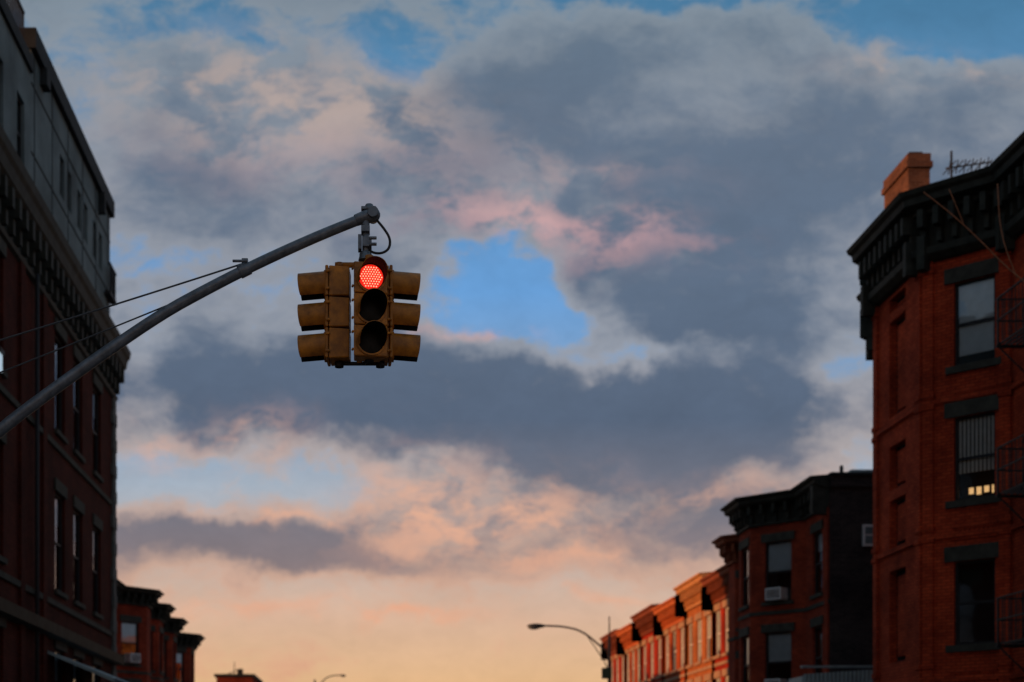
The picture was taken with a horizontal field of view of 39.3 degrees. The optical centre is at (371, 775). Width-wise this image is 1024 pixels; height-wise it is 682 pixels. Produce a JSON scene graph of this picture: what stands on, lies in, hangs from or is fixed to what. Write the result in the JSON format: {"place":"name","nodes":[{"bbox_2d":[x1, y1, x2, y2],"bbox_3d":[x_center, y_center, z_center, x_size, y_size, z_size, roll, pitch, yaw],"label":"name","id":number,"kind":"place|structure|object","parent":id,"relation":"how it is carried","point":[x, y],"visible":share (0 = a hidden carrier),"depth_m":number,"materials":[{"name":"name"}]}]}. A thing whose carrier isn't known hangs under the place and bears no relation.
{"place":"outdoors","nodes":[
{"label":"outdoors","id":0,"kind":"place"},
{"bbox_2d":[0,203,420,437],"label":"traffic signal","id":1,"kind":"object","parent":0,"point":[380,285],"visible":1,"depth_m":11.48,"materials":[{"name":"metal"}]},
{"bbox_2d":[314,674,345,681],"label":"street lamp","id":2,"kind":"object","parent":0,"point":[342,675],"visible":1,"depth_m":109.96,"materials":[{"name":"black metal"}]},
{"bbox_2d":[20,0,1023,681],"label":"sky","id":3,"kind":"structure","parent":0,"point":[628,227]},
{"bbox_2d":[739,477,872,681],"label":"walls","id":4,"kind":"structure","parent":0,"point":[850,594],"depth_m":43.76,"materials":[{"name":"brick"}]},
{"bbox_2d":[720,474,829,672],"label":"cornice","id":5,"kind":"structure","parent":4,"relation":"attached to","point":[807,498],"depth_m":45.62,"materials":[{"name":"paint"}]},
{"bbox_2d":[738,519,823,681],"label":"windows","id":6,"kind":"structure","parent":4,"relation":"attached to","point":[778,642],"depth_m":46.41,"materials":[{"name":"black glass"}]},
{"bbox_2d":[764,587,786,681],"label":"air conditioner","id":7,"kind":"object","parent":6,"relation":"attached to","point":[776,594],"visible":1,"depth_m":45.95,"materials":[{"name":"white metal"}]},
{"bbox_2d":[828,465,872,486],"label":"parapet","id":8,"kind":"structure","parent":4,"relation":"on","point":[857,478],"depth_m":43.12,"materials":[{"name":"brick"}]},
{"bbox_2d":[862,524,872,545],"bbox_3d":[15.150,-7.275,43.160,0.500,0.650,0.120,0,0,0],"label":"side window","id":9,"kind":"structure","parent":4,"relation":"attached to","point":[867,534],"depth_m":43.11,"materials":[{"name":"grey glass"}]},
{"bbox_3d":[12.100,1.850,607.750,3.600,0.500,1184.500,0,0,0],"label":"pavement","id":10,"kind":"structure","parent":0,"visible":0},
{"bbox_2d":[527,616,611,681],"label":"street lamp","id":11,"kind":"object","parent":10,"relation":"on","point":[606,673],"visible":1,"depth_m":64.94,"materials":[{"name":"black metal"}]},
{"bbox_2d":[611,653,622,681],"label":"walls","id":12,"kind":"structure","parent":10,"relation":"on","point":[619,670],"depth_m":81.08,"materials":[{"name":"brick"}]},
{"bbox_2d":[599,629,618,659],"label":"cornice","id":13,"kind":"structure","parent":12,"relation":"attached to","point":[604,643],"depth_m":81.51,"materials":[{"name":"brown paint"}]},
{"bbox_2d":[611,654,623,681],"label":"windows","id":14,"kind":"structure","parent":12,"relation":"attached to","point":[614,657],"depth_m":80.80,"materials":[{"name":"brown glass"}]},
{"bbox_2d":[627,648,639,681],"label":"walls","id":15,"kind":"structure","parent":10,"relation":"on","point":[635,666],"depth_m":76.19,"materials":[{"name":"brick"}]},
{"bbox_2d":[615,623,639,681],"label":"cornice","id":16,"kind":"structure","parent":15,"relation":"attached to","point":[623,641],"depth_m":77.32,"materials":[{"name":"orange paint"}]},
{"bbox_2d":[625,644,639,681],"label":"windows","id":17,"kind":"structure","parent":15,"relation":"attached to","point":[633,648],"depth_m":75.24,"materials":[{"name":"brown glass"}]},
{"bbox_2d":[665,624,684,681],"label":"walls","id":18,"kind":"structure","parent":10,"relation":"on","point":[678,650],"depth_m":64.86,"materials":[{"name":"brick"}]},
{"bbox_2d":[651,596,684,681],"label":"cornice","id":19,"kind":"structure","parent":18,"relation":"attached to","point":[664,618],"depth_m":66.38,"materials":[{"name":"orange paint"}]},
{"bbox_2d":[663,621,684,681],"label":"windows","id":20,"kind":"structure","parent":18,"relation":"attached to","point":[674,628],"depth_m":65.71,"materials":[{"name":"beige glass"}]},
{"bbox_2d":[715,601,728,681],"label":"walls","id":21,"kind":"structure","parent":10,"relation":"on","point":[723,638],"depth_m":56.36,"materials":[{"name":"brick"}]},
{"bbox_2d":[699,564,728,681],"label":"cornice","id":22,"kind":"structure","parent":21,"relation":"attached to","point":[715,588],"depth_m":56.89,"materials":[{"name":"brown paint"}]},
{"bbox_2d":[712,598,728,681],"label":"windows","id":23,"kind":"structure","parent":21,"relation":"attached to","point":[717,607],"depth_m":56.58,"materials":[{"name":"beige glass"}]},
{"bbox_2d":[729,563,738,681],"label":"walls","id":24,"kind":"structure","parent":10,"relation":"on","point":[733,622],"depth_m":51.50,"materials":[{"name":"brick"}]},
{"bbox_2d":[711,534,738,641],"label":"cornice","id":25,"kind":"structure","parent":24,"relation":"attached to","point":[727,546],"depth_m":51.31,"materials":[{"name":"brown paint"}]},
{"bbox_2d":[728,570,738,660],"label":"windows","id":26,"kind":"structure","parent":24,"relation":"attached to","point":[736,629],"depth_m":51.20,"materials":[{"name":"black glass"}]},
{"bbox_2d":[788,665,872,681],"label":"corrugated metal shed","id":27,"kind":"structure","parent":10,"relation":"on","point":[857,676],"depth_m":41.48,"materials":[{"name":"grey metal"}]},
{"bbox_2d":[879,233,1023,681],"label":"walls","id":28,"kind":"structure","parent":10,"relation":"on","point":[897,487],"depth_m":32.04,"materials":[{"name":"red brick"}]},
{"bbox_2d":[881,152,932,208],"bbox_3d":[14.520,-14.675,37.975,1.160,3.350,1.870,0,0,0],"label":"chimney","id":29,"kind":"object","parent":28,"relation":"on","point":[911,170],"visible":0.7,"depth_m":37.10,"materials":[{"name":"brick"}]},
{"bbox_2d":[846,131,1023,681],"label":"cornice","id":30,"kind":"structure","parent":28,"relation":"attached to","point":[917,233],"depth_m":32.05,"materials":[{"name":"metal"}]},
{"bbox_2d":[943,151,992,176],"bbox_3d":[15.400,-14.575,36.775,1.108,3.150,0.890,0,0,0],"label":"tv antenna","id":31,"kind":"object","parent":28,"relation":"on","point":[950,168],"visible":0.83,"depth_m":36.74,"materials":[{"name":"black metal"}]},
{"bbox_2d":[944,257,1000,681],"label":"windows","id":32,"kind":"structure","parent":28,"relation":"attached to","point":[975,465],"depth_m":31.68,"materials":[{"name":"black glass"}]},
{"bbox_2d":[996,278,1023,671],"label":"fire escape","id":33,"kind":"object","parent":28,"relation":"attached to","point":[1018,489],"visible":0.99,"depth_m":29.23,"materials":[{"name":"black metal"}]},
{"bbox_2d":[923,183,1023,281],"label":"bare tree","id":34,"kind":"object","parent":10,"relation":"on","point":[1006,266],"visible":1,"depth_m":24.98,"materials":[{"name":"plant"}]},
{"bbox_3d":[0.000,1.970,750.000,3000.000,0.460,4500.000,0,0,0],"label":"ground","id":35,"kind":"structure","parent":0,"visible":0},
{"bbox_2d":[0,12,111,681],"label":"walls","id":36,"kind":"structure","parent":35,"relation":"on","point":[16,77],"depth_m":35.87,"materials":[{"name":"brick"}]},
{"bbox_2d":[0,346,4,370],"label":"wall lantern","id":37,"kind":"object","parent":36,"relation":"attached to","point":[2,352],"depth_m":29.52,"materials":[{"name":"glass"}]},
{"bbox_2d":[0,97,103,681],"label":"windows","id":38,"kind":"structure","parent":36,"relation":"attached to","point":[60,488],"depth_m":38.39,"materials":[{"name":"brown glass"}]},
{"bbox_2d":[0,0,130,681],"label":"trim","id":39,"kind":"structure","parent":36,"relation":"attached to","point":[37,244],"depth_m":34.40,"materials":[{"name":"brown stone"}]},
{"bbox_2d":[48,651,125,681],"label":"shop awning","id":40,"kind":"object","parent":36,"relation":"attached to","point":[98,672],"visible":1,"depth_m":35.00,"materials":[{"name":"metal"}]},
{"bbox_2d":[116,603,149,681],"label":"walls","id":41,"kind":"structure","parent":35,"relation":"on","point":[143,612],"depth_m":61.68,"materials":[{"name":"brick"}]},
{"bbox_2d":[120,614,141,681],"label":"windows","id":42,"kind":"structure","parent":41,"relation":"attached to","point":[129,636],"depth_m":61.49,"materials":[{"name":"black glass"}]},
{"bbox_2d":[124,653,140,662],"bbox_3d":[-10.302,-5.040,61.222,0.450,0.380,0.550,0,0,41],"label":"air conditioner","id":43,"kind":"object","parent":42,"relation":"attached to","point":[132,657],"visible":1,"depth_m":61.05,"materials":[{"name":"white metal"}]},
{"bbox_2d":[116,579,163,675],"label":"cornice","id":44,"kind":"structure","parent":41,"relation":"attached to","point":[138,596],"depth_m":61.25,"materials":[{"name":"paint"}]},
{"bbox_2d":[150,619,162,681],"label":"walls","id":45,"kind":"structure","parent":35,"relation":"on","point":[155,649],"depth_m":65.33,"materials":[{"name":"brick"}]},
{"bbox_2d":[150,625,164,674],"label":"windows","id":46,"kind":"structure","parent":45,"relation":"attached to","point":[153,628],"depth_m":65.26,"materials":[{"name":"black glass"}]},
{"bbox_2d":[150,603,175,681],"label":"cornice","id":47,"kind":"structure","parent":45,"relation":"attached to","point":[161,612],"depth_m":65.25,"materials":[{"name":"paint"}]},
{"bbox_2d":[163,632,176,681],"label":"walls","id":48,"kind":"structure","parent":35,"relation":"on","point":[169,658],"depth_m":69.92,"materials":[{"name":"brick"}]},
{"bbox_2d":[163,635,177,681],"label":"windows","id":49,"kind":"structure","parent":48,"relation":"attached to","point":[166,637],"depth_m":69.82,"materials":[{"name":"black glass"}]},
{"bbox_2d":[163,617,188,635],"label":"cornice","id":50,"kind":"structure","parent":48,"relation":"attached to","point":[174,625],"depth_m":69.78,"materials":[{"name":"paint"}]},
{"bbox_2d":[181,647,194,681],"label":"walls","id":51,"kind":"structure","parent":35,"relation":"on","point":[187,666],"depth_m":76.79,"materials":[{"name":"brick"}]},
{"bbox_2d":[177,647,194,681],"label":"windows","id":52,"kind":"structure","parent":51,"relation":"attached to","point":[180,663],"depth_m":76.62,"materials":[{"name":"black glass"}]},
{"bbox_2d":[177,632,204,650],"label":"cornice","id":53,"kind":"structure","parent":51,"relation":"attached to","point":[191,640],"depth_m":76.55,"materials":[{"name":"paint"}]},
{"bbox_2d":[214,662,262,681],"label":"brick house","id":54,"kind":"structure","parent":35,"relation":"on","point":[239,676],"depth_m":130.00,"materials":[{"name":"brick"}]},
{"bbox_2d":[642,631,661,681],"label":"walls","id":55,"kind":"structure","parent":35,"relation":"on","point":[648,657],"depth_m":71.08,"materials":[{"name":"brick"}]},
{"bbox_2d":[630,604,661,681],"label":"cornice","id":56,"kind":"structure","parent":55,"relation":"attached to","point":[642,623],"depth_m":71.95,"materials":[{"name":"brown paint"}]},
{"bbox_2d":[641,636,661,681],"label":"windows","id":57,"kind":"structure","parent":55,"relation":"attached to","point":[650,640],"depth_m":71.01,"materials":[{"name":"brown glass"}]},
{"bbox_2d":[687,604,711,681],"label":"walls","id":58,"kind":"structure","parent":35,"relation":"on","point":[694,611],"depth_m":60.87,"materials":[{"name":"brick"}]},
{"bbox_2d":[673,572,711,681],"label":"cornice","id":59,"kind":"structure","parent":58,"relation":"attached to","point":[688,595],"depth_m":61.45,"materials":[{"name":"orange paint"}]},
{"bbox_2d":[685,611,711,681],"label":"windows","id":60,"kind":"structure","parent":58,"relation":"attached to","point":[689,620],"depth_m":60.66,"materials":[{"name":"beige glass"}]}
]}

